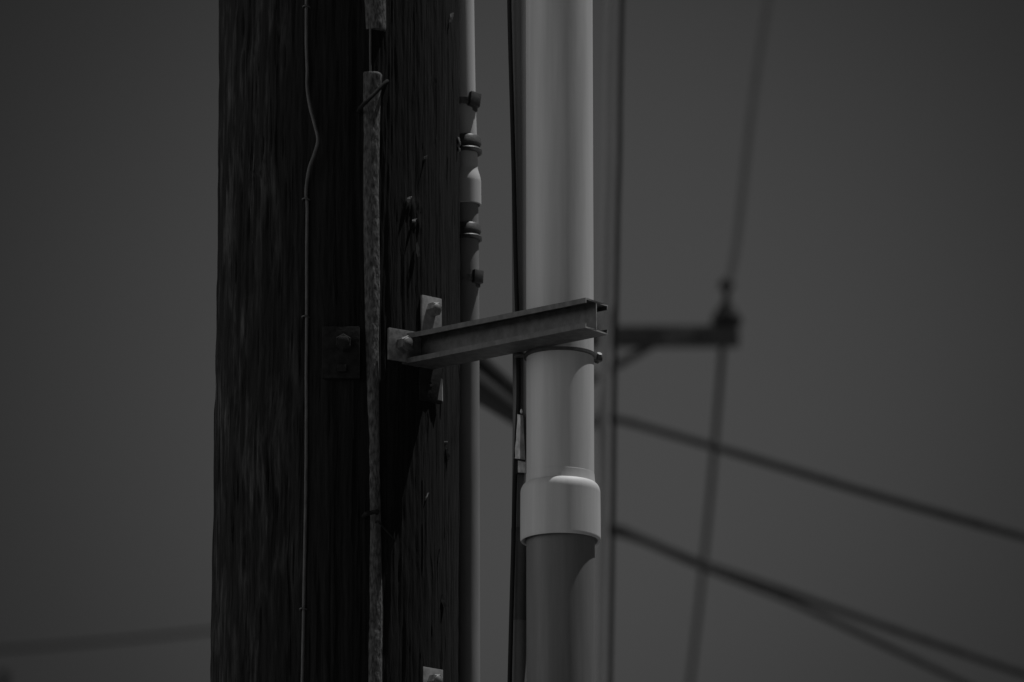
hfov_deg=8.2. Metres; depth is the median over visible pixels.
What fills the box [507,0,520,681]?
black cable
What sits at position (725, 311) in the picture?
overhead wire
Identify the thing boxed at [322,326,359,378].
square plate
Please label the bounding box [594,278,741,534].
utility pole
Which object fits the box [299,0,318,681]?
ground wire
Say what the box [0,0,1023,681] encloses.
sky
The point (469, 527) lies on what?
thin conduit
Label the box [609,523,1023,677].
overhead wire
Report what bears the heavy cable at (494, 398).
attached to the utility pole at (644, 339)
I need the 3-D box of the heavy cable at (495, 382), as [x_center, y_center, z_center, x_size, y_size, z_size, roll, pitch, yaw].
[0.010,0.178,19.817,0.040,4.565,19.352,0,-15,1]
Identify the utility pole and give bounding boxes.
[210,0,459,681]
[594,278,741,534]
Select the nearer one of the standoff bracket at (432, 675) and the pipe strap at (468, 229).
the standoff bracket at (432, 675)
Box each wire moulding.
[363,71,382,681]
[364,0,385,30]
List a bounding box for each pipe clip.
[459,91,480,111]
[460,269,483,287]
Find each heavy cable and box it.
[479,358,512,394]
[479,368,512,397]
[479,371,512,424]
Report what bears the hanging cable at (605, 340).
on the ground
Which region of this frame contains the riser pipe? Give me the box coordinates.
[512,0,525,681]
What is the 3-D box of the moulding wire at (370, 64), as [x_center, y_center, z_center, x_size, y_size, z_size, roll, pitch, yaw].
[-0.192,-0.405,9.656,0.004,0.157,0.003,0,-14,0]
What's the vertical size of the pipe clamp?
0.015 m
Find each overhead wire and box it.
[0,629,210,650]
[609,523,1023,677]
[610,415,1023,540]
[615,531,971,681]
[688,284,730,681]
[727,0,770,280]
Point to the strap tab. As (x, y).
(459, 144)
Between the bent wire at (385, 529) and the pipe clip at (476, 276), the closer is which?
the bent wire at (385, 529)
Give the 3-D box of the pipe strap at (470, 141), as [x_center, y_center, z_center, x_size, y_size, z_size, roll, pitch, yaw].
[-0.071,-0.270,9.847,0.060,0.025,0.047,0,-14,0]
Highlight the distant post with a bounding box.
[0,670,8,681]
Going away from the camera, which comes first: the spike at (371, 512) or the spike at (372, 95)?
the spike at (371, 512)
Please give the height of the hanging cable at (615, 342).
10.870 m
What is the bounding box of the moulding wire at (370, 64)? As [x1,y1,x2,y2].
[369,22,371,70]
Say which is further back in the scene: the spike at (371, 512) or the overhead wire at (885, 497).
the overhead wire at (885, 497)
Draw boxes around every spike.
[357,79,388,112]
[362,509,378,518]
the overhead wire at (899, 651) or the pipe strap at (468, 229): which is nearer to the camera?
the pipe strap at (468, 229)
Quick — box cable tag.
[513,409,525,474]
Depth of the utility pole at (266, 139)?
9.59 m
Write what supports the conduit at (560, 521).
on the ground
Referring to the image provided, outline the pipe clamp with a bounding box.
[514,346,602,363]
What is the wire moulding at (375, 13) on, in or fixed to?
attached to the utility pole at (266, 139)
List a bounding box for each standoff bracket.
[387,295,607,403]
[423,667,442,681]
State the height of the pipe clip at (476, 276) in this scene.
0.023 m
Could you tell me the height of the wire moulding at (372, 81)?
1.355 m
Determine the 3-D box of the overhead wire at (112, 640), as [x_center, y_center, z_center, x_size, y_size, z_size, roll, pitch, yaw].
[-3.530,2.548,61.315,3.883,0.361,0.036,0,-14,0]
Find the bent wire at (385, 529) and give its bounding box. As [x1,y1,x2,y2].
[375,520,394,540]
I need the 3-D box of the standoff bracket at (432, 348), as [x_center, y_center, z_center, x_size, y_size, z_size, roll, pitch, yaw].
[-0.001,-0.009,9.518,0.323,0.150,0.118,-9,-17,32]
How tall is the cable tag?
0.091 m
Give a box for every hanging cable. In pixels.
[595,0,617,681]
[608,0,623,681]
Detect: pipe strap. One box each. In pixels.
[459,221,481,242]
[460,133,481,156]
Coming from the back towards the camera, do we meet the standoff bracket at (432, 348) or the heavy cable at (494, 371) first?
the heavy cable at (494, 371)
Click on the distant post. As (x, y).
(4, 675)
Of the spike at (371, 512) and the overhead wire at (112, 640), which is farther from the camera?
the overhead wire at (112, 640)
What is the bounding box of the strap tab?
[457,137,460,151]
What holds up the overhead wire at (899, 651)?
attached to the overhead wire at (947, 647)
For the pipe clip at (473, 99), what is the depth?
9.84 m
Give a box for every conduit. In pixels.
[458,0,480,681]
[520,0,600,681]
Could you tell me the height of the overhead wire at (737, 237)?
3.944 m

